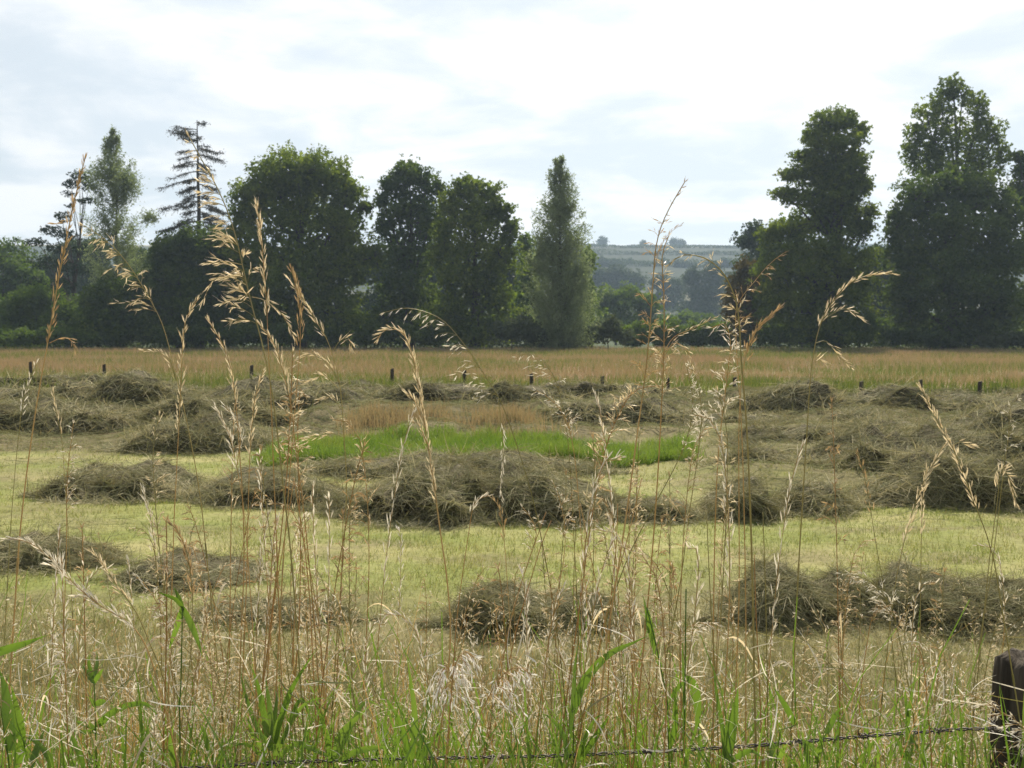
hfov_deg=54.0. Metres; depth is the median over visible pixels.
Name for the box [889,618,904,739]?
short stalk
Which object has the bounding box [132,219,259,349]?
broadleaf tree
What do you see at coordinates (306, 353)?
grass stalk
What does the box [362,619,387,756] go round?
short stalk
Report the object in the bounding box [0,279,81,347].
broadleaf tree
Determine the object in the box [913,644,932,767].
grass stalk
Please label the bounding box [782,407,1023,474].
hay windrow
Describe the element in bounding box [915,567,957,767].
short stalk
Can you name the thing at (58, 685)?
short stalk
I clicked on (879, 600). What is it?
grass stalk
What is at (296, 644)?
short stalk
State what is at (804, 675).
short stalk
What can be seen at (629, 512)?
short stalk
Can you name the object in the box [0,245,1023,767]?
ground
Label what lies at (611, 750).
short stalk
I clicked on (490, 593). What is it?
hay windrow
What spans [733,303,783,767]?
grass stalk
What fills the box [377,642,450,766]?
green grass
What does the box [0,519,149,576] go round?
hay windrow
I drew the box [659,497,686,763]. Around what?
short stalk
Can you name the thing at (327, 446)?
lush grass
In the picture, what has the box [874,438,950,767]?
grass stalk
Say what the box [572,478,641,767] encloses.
grass stalk
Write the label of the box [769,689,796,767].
green grass
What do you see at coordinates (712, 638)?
grass stalk
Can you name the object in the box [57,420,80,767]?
grass stalk
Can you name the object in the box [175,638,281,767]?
grass stalk
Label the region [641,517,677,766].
short stalk
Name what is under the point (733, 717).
green grass
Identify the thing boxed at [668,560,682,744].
grass stalk
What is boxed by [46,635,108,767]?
grass stalk
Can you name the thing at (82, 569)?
short stalk
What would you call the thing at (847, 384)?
fence weeds
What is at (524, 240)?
broadleaf tree
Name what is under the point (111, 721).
short stalk
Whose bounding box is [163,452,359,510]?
hay windrow
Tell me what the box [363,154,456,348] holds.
broadleaf tree
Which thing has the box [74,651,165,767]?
thistle plant
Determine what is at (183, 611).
green grass
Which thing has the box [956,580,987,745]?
short stalk
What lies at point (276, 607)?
short stalk
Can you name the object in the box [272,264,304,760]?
grass stalk
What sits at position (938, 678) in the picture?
short stalk
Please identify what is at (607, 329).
shrub
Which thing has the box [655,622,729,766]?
grass stalk
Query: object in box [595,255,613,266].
distant tree
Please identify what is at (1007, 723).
grass stalk
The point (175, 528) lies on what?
grass stalk
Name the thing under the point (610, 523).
short stalk
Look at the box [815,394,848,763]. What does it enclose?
short stalk
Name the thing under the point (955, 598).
hay windrow
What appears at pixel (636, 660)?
short stalk
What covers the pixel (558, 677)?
short stalk
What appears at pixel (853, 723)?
short stalk
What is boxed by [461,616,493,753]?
short stalk
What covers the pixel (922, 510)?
grass stalk
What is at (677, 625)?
grass stalk
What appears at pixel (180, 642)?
short stalk
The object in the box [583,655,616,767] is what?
short stalk
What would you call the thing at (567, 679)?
short stalk
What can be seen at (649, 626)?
green grass
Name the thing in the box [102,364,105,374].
fence post
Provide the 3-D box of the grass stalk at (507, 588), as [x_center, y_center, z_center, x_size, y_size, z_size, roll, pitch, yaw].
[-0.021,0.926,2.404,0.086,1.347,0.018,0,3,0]
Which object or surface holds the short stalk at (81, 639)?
on the ground at (372, 565)
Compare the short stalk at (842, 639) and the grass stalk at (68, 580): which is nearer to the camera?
the grass stalk at (68, 580)
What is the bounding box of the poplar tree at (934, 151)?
[897,71,1012,235]
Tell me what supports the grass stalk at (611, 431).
on the ground at (372, 565)
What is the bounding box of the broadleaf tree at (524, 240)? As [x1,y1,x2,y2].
[501,229,607,346]
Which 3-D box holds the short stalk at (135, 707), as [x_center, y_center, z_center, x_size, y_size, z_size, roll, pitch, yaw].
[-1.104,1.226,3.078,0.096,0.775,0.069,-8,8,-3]
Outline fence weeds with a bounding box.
[1,371,1023,394]
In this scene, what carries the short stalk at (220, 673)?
on the ground at (372, 565)
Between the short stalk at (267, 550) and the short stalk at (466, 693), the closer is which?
the short stalk at (267, 550)
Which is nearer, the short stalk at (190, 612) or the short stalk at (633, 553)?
the short stalk at (190, 612)
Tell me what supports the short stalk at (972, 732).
on the ground at (372, 565)
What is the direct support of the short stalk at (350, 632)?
on the ground at (372, 565)
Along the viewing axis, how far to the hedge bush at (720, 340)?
100.42 m
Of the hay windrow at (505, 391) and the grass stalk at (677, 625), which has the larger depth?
the hay windrow at (505, 391)
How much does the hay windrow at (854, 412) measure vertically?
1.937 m
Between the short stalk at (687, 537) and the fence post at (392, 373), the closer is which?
the short stalk at (687, 537)
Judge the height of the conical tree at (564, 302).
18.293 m
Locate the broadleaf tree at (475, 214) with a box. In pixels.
[412,171,531,349]
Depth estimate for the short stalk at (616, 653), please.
3.62 m
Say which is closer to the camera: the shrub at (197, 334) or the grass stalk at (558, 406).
the grass stalk at (558, 406)
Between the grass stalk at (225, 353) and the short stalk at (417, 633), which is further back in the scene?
the grass stalk at (225, 353)
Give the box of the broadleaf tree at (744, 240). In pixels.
[723,218,775,322]
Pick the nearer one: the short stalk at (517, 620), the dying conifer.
the short stalk at (517, 620)
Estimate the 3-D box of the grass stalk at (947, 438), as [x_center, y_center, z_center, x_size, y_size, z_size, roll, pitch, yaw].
[1.054,0.797,2.247,0.338,1.621,0.027,0,3,0]
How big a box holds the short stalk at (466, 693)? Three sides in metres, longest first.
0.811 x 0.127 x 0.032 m
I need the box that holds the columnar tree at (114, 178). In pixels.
[75,124,161,347]
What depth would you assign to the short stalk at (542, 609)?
2.62 m
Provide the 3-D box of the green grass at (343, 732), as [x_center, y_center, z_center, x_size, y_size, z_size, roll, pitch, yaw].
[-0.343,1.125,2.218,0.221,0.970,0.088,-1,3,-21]
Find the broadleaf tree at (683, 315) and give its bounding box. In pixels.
[658,308,720,339]
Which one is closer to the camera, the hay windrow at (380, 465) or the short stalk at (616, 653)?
the short stalk at (616, 653)
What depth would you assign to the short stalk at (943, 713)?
2.59 m
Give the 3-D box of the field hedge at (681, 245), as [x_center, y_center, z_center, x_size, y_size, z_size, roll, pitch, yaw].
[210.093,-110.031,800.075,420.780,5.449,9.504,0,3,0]
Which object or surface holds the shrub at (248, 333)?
on the ground at (372, 565)
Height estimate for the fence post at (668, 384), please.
0.767 m
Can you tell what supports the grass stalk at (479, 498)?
on the ground at (372, 565)
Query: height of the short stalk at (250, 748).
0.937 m
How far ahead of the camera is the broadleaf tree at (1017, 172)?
94.84 m
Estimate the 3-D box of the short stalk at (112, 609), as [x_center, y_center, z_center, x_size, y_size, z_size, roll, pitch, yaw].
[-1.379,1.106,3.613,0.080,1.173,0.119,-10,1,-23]
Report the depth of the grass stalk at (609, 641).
2.54 m
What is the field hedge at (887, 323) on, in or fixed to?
on the ground at (372, 565)
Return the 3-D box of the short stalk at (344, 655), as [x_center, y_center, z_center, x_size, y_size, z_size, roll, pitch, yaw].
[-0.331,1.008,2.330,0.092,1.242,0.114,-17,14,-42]
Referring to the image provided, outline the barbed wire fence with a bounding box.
[172,648,1023,767]
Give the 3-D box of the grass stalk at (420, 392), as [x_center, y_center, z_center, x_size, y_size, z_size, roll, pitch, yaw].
[-0.221,0.735,2.241,0.172,1.746,0.034,0,3,0]
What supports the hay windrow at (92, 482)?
on the ground at (372, 565)
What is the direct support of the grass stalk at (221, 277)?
on the ground at (372, 565)
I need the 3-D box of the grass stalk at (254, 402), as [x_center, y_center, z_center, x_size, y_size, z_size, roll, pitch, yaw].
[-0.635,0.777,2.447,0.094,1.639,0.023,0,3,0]
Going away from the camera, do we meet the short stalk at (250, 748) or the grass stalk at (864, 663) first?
the short stalk at (250, 748)
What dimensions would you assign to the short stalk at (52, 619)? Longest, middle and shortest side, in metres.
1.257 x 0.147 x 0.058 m
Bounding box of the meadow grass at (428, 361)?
[0,344,1023,388]
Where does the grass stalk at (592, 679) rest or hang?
on the ground at (372, 565)
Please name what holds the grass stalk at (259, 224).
on the ground at (372, 565)
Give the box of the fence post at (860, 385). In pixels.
[859,381,862,391]
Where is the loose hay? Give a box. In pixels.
[0,383,1023,690]
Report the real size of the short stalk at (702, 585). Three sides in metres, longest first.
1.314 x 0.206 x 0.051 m
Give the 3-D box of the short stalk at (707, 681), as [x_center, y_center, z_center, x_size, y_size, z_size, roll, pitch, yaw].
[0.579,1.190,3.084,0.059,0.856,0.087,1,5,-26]
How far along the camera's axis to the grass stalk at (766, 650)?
2.32 m
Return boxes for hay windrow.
[0,363,211,404]
[0,369,225,388]
[0,378,152,436]
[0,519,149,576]
[6,447,221,505]
[79,534,290,598]
[87,395,288,456]
[128,382,311,428]
[147,577,392,631]
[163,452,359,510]
[169,366,387,412]
[211,373,402,387]
[266,432,647,483]
[286,444,508,532]
[357,371,590,404]
[399,561,604,644]
[422,449,648,529]
[527,382,716,425]
[533,576,674,645]
[535,374,710,403]
[599,483,721,529]
[670,391,813,427]
[676,428,809,471]
[682,544,903,637]
[685,467,811,525]
[706,412,860,448]
[709,370,879,414]
[766,459,881,521]
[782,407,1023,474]
[784,392,964,428]
[807,405,1023,443]
[840,436,1023,514]
[842,372,1023,413]
[858,546,1023,645]
[919,387,1023,432]
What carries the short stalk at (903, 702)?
on the ground at (372, 565)
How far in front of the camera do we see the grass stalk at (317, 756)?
2.28 m
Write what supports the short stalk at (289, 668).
on the ground at (372, 565)
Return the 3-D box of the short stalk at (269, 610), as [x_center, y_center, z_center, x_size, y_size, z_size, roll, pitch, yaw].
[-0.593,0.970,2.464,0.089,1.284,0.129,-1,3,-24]
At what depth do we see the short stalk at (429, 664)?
3.39 m
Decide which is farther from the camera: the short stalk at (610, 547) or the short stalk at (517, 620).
the short stalk at (517, 620)
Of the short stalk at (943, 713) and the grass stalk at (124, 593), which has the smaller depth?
the grass stalk at (124, 593)
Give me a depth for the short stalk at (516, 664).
2.62 m
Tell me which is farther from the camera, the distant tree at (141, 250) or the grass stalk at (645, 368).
the distant tree at (141, 250)
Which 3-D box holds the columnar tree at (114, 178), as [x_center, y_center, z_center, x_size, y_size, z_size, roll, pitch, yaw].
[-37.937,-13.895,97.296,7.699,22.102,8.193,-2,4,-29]
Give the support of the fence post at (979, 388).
on the ground at (372, 565)
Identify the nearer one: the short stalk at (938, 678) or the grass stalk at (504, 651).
the short stalk at (938, 678)
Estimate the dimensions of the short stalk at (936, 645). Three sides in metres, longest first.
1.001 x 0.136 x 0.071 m
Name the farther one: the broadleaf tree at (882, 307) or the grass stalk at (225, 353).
the broadleaf tree at (882, 307)
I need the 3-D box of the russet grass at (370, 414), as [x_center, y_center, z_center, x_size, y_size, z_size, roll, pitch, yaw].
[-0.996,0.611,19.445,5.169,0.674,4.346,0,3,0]
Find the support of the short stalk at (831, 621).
on the ground at (372, 565)
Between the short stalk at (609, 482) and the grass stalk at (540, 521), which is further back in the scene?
the short stalk at (609, 482)
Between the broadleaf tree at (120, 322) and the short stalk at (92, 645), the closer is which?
the short stalk at (92, 645)
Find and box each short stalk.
[0,600,24,694]
[24,721,46,767]
[34,591,57,766]
[39,522,61,767]
[39,604,58,765]
[47,630,60,749]
[54,708,77,767]
[57,551,73,767]
[60,523,97,767]
[74,564,116,752]
[84,578,112,764]
[94,533,140,762]
[100,670,122,767]
[107,618,139,765]
[119,610,132,749]
[125,663,144,761]
[126,556,139,712]
[132,411,186,766]
[132,514,181,767]
[139,685,147,763]
[148,677,167,767]
[148,709,161,767]
[157,517,201,730]
[167,624,191,744]
[170,581,207,763]
[170,653,183,755]
[176,577,193,750]
[181,559,236,765]
[182,501,232,731]
[183,540,237,755]
[183,716,210,764]
[193,640,244,767]
[197,660,242,764]
[205,600,235,764]
[209,693,216,767]
[214,400,242,738]
[215,634,251,767]
[215,637,226,726]
[218,489,261,753]
[224,614,242,751]
[225,607,259,748]
[237,661,252,766]
[244,704,262,767]
[246,525,272,767]
[247,445,298,757]
[251,503,273,713]
[255,515,287,757]
[255,645,285,756]
[256,449,274,700]
[257,513,279,761]
[262,521,282,759]
[267,497,332,767]
[270,608,284,711]
[272,658,287,764]
[277,627,322,765]
[279,526,307,739]
[280,394,315,764]
[283,540,314,741]
[285,591,304,743]
[289,511,309,757]
[291,547,319,753]
[291,609,307,750]
[310,478,345,766]
[311,552,325,764]
[311,564,370,758]
[315,434,371,741]
[315,508,356,765]
[322,645,345,743]
[323,491,332,758]
[324,653,344,764]
[330,417,408,753]
[333,463,361,767]
[341,588,406,761]
[344,562,366,766]
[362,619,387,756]
[370,405,416,744]
[381,607,435,767]
[389,525,404,740]
[393,638,408,766]
[396,660,408,743]
[398,644,406,728]
[407,578,435,716]
[414,678,422,726]
[420,627,439,745]
[428,581,487,754]
[438,565,499,755]
[448,697,463,767]
[450,637,477,765]
[454,683,483,754]
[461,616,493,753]
[474,635,488,767]
[481,562,515,767]
[485,664,504,767]
[505,561,531,729]
[514,663,543,765]
[518,565,534,729]
[518,634,530,764]
[524,590,535,747]
[529,514,561,763]
[537,580,566,765]
[541,572,574,734]
[547,468,578,764]
[548,589,599,748]
[555,627,574,733]
[555,646,571,767]
[557,635,575,739]
[572,457,620,758]
[575,535,616,766]
[579,449,625,765]
[581,429,620,766]
[582,492,632,763]
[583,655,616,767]
[585,388,627,762]
[587,493,646,767]
[587,513,620,762]
[589,675,609,766]
[592,525,639,767]
[598,528,650,762]
[601,683,608,732]
[608,723,617,767]
[609,475,638,767]
[614,464,646,749]
[615,602,634,765]
[616,606,635,756]
[620,543,682,767]
[620,622,673,766]
[622,430,647,756]
[623,638,632,748]
[634,423,718,754]
[638,554,681,716]
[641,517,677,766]
[644,602,675,767]
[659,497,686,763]
[661,470,684,767]
[673,541,710,759]
[691,407,734,767]
[699,642,717,746]
[709,386,762,761]
[711,484,733,765]
[715,584,743,767]
[762,625,785,738]
[762,663,791,767]
[763,439,805,767]
[797,627,815,762]
[801,650,822,767]
[803,537,875,766]
[803,609,838,767]
[814,570,859,758]
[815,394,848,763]
[830,620,858,753]
[833,584,850,755]
[843,551,865,765]
[844,691,862,755]
[853,644,874,754]
[889,613,925,738]
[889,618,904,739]
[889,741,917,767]
[890,579,938,767]
[891,548,927,752]
[893,656,916,755]
[909,628,946,767]
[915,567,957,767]
[917,644,942,757]
[923,578,945,759]
[930,653,947,766]
[934,648,964,726]
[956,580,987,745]
[963,660,983,767]
[969,587,1022,767]
[974,541,1007,652]
[982,652,996,736]
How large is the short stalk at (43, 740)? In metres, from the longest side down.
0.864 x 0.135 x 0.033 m
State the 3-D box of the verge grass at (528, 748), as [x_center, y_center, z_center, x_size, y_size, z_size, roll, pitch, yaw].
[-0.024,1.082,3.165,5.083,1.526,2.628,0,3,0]
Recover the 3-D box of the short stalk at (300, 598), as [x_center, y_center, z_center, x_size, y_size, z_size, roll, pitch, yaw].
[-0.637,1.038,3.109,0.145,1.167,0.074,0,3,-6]
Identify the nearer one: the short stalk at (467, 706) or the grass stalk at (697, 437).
the grass stalk at (697, 437)
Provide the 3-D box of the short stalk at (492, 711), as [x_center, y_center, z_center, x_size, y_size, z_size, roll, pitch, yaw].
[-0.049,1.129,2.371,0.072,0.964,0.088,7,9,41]
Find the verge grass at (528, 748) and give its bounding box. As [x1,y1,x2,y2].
[0,565,1023,767]
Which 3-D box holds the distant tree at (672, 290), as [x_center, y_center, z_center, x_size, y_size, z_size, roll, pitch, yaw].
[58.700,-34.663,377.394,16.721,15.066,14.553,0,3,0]
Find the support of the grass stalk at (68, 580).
on the ground at (372, 565)
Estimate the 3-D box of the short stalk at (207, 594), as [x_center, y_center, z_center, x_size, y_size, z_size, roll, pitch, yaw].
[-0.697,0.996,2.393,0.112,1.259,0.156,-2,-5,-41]
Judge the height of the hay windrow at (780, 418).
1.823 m
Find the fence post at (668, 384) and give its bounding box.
[666,378,669,391]
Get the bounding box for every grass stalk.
[0,359,38,736]
[1,535,178,767]
[4,153,86,767]
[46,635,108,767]
[51,387,79,766]
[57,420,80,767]
[79,222,225,753]
[84,544,176,767]
[129,527,164,767]
[131,573,189,747]
[138,483,164,753]
[163,515,198,763]
[166,295,199,765]
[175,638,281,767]
[183,129,306,767]
[205,315,244,767]
[210,400,260,766]
[239,368,265,767]
[250,346,310,767]
[254,196,284,767]
[254,319,324,767]
[261,478,294,752]
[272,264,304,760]
[284,274,355,739]
[286,388,315,752]
[293,478,318,767]
[373,323,450,763]
[380,308,568,742]
[421,649,482,767]
[446,492,493,766]
[462,667,536,767]
[483,503,543,755]
[483,513,545,763]
[486,493,514,754]
[486,521,550,765]
[513,353,583,766]
[532,387,597,766]
[532,479,574,767]
[559,382,667,754]
[565,516,581,745]
[568,598,610,765]
[572,365,702,765]
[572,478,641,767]
[580,503,631,767]
[593,176,688,767]
[605,503,617,767]
[632,232,717,767]
[638,547,693,767]
[650,361,713,757]
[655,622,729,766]
[665,250,756,764]
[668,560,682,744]
[706,318,746,767]
[706,512,719,767]
[730,251,786,766]
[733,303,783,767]
[754,555,762,767]
[763,519,768,767]
[774,618,886,765]
[789,271,899,767]
[834,568,920,767]
[855,449,904,751]
[855,604,898,767]
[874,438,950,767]
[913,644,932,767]
[917,382,1021,734]
[918,463,929,766]
[937,690,1023,756]
[964,396,1021,755]
[968,462,1021,767]
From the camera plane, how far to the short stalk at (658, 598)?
2.01 m
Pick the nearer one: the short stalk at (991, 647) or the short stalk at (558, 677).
the short stalk at (991, 647)
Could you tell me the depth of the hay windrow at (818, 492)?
10.99 m
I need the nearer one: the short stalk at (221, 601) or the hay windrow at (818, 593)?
the short stalk at (221, 601)
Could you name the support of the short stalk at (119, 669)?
on the ground at (372, 565)
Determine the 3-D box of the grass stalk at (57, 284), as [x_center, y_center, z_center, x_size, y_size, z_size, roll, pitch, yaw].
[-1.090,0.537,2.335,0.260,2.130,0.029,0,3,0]
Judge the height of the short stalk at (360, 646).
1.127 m
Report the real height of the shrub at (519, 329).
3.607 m
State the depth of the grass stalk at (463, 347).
2.41 m
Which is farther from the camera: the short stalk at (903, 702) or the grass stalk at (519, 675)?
the short stalk at (903, 702)
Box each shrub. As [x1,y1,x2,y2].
[0,325,115,348]
[135,320,247,347]
[228,316,352,348]
[347,317,449,348]
[485,311,549,350]
[580,312,634,350]
[748,323,846,348]
[840,307,884,347]
[876,326,983,350]
[972,330,1023,349]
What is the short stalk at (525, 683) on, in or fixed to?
on the ground at (372, 565)
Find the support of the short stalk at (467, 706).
on the ground at (372, 565)
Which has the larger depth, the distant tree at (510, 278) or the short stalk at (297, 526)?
the distant tree at (510, 278)
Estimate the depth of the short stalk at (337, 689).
2.77 m
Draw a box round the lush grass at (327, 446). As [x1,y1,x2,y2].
[243,421,721,468]
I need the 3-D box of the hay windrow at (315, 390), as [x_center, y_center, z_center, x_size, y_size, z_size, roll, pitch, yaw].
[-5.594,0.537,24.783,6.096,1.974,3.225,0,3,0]
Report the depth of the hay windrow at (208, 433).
16.37 m
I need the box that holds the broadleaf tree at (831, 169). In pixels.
[741,103,887,348]
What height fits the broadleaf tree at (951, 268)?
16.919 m
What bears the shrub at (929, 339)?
on the ground at (372, 565)
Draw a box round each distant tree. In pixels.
[124,245,154,273]
[354,259,396,329]
[485,262,524,342]
[590,263,649,291]
[595,236,607,244]
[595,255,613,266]
[611,257,638,263]
[642,257,671,264]
[647,272,688,308]
[666,238,686,245]
[667,261,730,320]
[673,258,703,267]
[702,257,736,267]
[714,271,741,319]
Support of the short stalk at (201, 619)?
on the ground at (372, 565)
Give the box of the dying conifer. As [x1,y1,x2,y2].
[155,120,229,347]
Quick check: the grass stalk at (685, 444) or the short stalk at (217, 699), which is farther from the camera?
the grass stalk at (685, 444)
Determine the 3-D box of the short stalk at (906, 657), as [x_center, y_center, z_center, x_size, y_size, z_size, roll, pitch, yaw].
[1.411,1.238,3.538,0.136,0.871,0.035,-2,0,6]
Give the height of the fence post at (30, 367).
0.995 m
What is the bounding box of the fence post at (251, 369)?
[250,365,252,378]
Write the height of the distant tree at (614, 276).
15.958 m
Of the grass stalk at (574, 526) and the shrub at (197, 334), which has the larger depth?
the shrub at (197, 334)
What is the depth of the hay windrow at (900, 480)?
11.33 m
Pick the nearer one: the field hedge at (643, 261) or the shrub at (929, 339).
the shrub at (929, 339)
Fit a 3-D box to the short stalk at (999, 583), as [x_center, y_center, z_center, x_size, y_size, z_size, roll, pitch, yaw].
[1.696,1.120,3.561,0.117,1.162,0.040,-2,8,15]
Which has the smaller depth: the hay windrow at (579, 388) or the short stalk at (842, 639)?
the short stalk at (842, 639)
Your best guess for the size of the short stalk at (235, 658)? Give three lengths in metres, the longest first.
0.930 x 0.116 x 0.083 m
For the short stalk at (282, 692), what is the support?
on the ground at (372, 565)
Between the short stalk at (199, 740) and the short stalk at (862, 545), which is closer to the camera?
the short stalk at (199, 740)
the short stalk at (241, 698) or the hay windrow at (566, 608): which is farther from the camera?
the hay windrow at (566, 608)
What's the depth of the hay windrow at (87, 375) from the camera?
30.34 m
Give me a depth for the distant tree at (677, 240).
876.80 m
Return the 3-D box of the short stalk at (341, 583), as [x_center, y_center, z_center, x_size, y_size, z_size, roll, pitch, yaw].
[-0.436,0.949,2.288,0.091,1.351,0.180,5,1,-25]
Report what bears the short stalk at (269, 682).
on the ground at (372, 565)
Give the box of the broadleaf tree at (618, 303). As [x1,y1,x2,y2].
[592,280,666,344]
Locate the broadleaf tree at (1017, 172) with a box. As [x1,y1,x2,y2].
[1006,148,1023,328]
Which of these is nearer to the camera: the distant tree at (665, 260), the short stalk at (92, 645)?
the short stalk at (92, 645)
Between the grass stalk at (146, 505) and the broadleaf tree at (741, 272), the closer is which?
the grass stalk at (146, 505)
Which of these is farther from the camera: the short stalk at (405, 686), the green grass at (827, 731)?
the short stalk at (405, 686)
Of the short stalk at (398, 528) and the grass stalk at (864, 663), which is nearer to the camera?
the grass stalk at (864, 663)
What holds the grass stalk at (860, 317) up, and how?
on the ground at (372, 565)
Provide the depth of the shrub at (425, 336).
90.86 m
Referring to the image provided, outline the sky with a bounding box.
[0,0,1023,246]
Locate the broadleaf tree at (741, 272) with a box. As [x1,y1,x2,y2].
[720,254,768,346]
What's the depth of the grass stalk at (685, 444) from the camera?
2.52 m
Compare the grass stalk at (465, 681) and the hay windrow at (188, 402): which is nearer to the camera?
the grass stalk at (465, 681)
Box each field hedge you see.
[0,311,595,347]
[459,258,868,266]
[480,248,977,254]
[491,242,885,248]
[515,244,883,246]
[742,316,1023,347]
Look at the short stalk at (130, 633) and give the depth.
3.33 m
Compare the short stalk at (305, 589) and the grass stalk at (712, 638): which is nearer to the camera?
the grass stalk at (712, 638)
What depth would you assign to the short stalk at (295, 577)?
2.76 m
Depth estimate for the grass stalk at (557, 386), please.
2.51 m
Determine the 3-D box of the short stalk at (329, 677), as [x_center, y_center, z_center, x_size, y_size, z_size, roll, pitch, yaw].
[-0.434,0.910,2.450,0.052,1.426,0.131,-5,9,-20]
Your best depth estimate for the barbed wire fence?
2.26 m
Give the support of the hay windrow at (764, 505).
on the ground at (372, 565)
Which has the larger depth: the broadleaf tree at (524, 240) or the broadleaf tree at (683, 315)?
the broadleaf tree at (683, 315)
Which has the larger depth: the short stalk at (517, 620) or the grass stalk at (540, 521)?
the short stalk at (517, 620)
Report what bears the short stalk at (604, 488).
on the ground at (372, 565)
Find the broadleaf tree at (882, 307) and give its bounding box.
[856,241,906,339]
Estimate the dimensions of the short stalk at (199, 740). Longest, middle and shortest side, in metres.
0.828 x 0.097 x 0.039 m
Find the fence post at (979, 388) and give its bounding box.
[977,381,981,394]
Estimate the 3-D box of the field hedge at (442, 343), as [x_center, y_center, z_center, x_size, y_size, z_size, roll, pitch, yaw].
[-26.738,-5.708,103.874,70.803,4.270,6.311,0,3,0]
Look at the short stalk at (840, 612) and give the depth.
3.58 m
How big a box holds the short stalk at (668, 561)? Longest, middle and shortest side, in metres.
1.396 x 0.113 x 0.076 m
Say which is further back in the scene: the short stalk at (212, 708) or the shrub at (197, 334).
the shrub at (197, 334)
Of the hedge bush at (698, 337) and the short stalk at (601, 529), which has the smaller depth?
the short stalk at (601, 529)
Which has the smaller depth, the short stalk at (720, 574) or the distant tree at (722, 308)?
the short stalk at (720, 574)
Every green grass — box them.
[0,632,53,767]
[29,722,209,767]
[159,588,203,767]
[229,638,349,767]
[307,691,397,767]
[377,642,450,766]
[537,628,658,765]
[642,592,677,767]
[668,589,700,761]
[712,657,761,767]
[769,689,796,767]
[795,706,841,767]
[891,672,917,760]
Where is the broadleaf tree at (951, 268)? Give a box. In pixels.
[874,162,1023,349]
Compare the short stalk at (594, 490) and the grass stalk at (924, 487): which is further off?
the grass stalk at (924, 487)
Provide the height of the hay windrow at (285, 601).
0.672 m
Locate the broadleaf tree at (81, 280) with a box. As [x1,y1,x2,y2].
[31,232,125,305]
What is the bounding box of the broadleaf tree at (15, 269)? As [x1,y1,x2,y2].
[0,236,51,320]
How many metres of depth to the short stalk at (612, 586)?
2.27 m
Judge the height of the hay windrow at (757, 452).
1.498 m
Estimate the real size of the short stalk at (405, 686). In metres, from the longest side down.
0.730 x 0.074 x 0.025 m
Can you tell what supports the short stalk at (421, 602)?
on the ground at (372, 565)
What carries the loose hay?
on the ground at (372, 565)
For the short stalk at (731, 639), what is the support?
on the ground at (372, 565)
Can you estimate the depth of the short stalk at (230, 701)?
2.32 m
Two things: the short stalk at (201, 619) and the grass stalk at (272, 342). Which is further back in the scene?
the short stalk at (201, 619)
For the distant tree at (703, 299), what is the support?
on the ground at (372, 565)
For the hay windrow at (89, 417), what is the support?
on the ground at (372, 565)
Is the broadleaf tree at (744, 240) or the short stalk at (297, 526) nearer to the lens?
the short stalk at (297, 526)
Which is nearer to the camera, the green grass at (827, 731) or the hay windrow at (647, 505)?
the green grass at (827, 731)
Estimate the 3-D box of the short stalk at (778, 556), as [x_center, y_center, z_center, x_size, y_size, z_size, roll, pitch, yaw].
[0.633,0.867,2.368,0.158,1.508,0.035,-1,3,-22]
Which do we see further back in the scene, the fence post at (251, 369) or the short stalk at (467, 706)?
the fence post at (251, 369)
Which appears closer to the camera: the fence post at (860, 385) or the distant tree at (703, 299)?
the fence post at (860, 385)
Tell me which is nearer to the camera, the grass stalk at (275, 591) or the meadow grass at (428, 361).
the grass stalk at (275, 591)
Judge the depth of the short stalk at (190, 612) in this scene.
2.65 m
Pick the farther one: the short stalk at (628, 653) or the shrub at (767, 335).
the shrub at (767, 335)
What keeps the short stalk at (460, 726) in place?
on the ground at (372, 565)
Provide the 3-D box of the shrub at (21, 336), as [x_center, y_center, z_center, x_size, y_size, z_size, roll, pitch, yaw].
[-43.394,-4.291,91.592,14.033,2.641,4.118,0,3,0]
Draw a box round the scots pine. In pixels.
[17,169,96,347]
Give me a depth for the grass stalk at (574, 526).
2.38 m
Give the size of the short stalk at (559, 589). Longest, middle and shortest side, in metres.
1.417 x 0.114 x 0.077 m
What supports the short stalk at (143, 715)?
on the ground at (372, 565)
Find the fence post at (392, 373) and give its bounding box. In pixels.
[390,368,393,381]
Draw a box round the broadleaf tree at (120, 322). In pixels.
[55,272,162,348]
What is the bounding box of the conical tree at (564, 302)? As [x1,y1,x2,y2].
[517,153,606,350]
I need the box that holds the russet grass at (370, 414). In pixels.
[335,396,589,438]
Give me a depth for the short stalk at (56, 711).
2.25 m
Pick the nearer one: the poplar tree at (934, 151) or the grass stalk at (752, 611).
the grass stalk at (752, 611)
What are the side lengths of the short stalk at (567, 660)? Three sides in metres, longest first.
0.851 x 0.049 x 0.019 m
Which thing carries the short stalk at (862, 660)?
on the ground at (372, 565)
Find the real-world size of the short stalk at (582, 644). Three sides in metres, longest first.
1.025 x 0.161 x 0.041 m
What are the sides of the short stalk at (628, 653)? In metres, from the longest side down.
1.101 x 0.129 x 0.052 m
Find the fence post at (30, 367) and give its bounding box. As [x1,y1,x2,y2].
[29,361,32,374]
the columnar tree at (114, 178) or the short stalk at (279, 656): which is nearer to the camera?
the short stalk at (279, 656)
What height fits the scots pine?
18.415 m
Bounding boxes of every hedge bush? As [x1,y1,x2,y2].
[610,320,652,347]
[647,317,687,347]
[678,319,719,347]
[708,316,751,347]
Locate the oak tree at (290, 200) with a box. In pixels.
[215,139,389,349]
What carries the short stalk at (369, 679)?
on the ground at (372, 565)
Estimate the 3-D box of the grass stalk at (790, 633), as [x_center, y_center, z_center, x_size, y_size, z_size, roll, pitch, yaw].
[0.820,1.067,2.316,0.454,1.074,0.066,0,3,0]
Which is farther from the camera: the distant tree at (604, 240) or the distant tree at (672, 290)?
the distant tree at (604, 240)
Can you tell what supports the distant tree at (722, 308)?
on the ground at (372, 565)

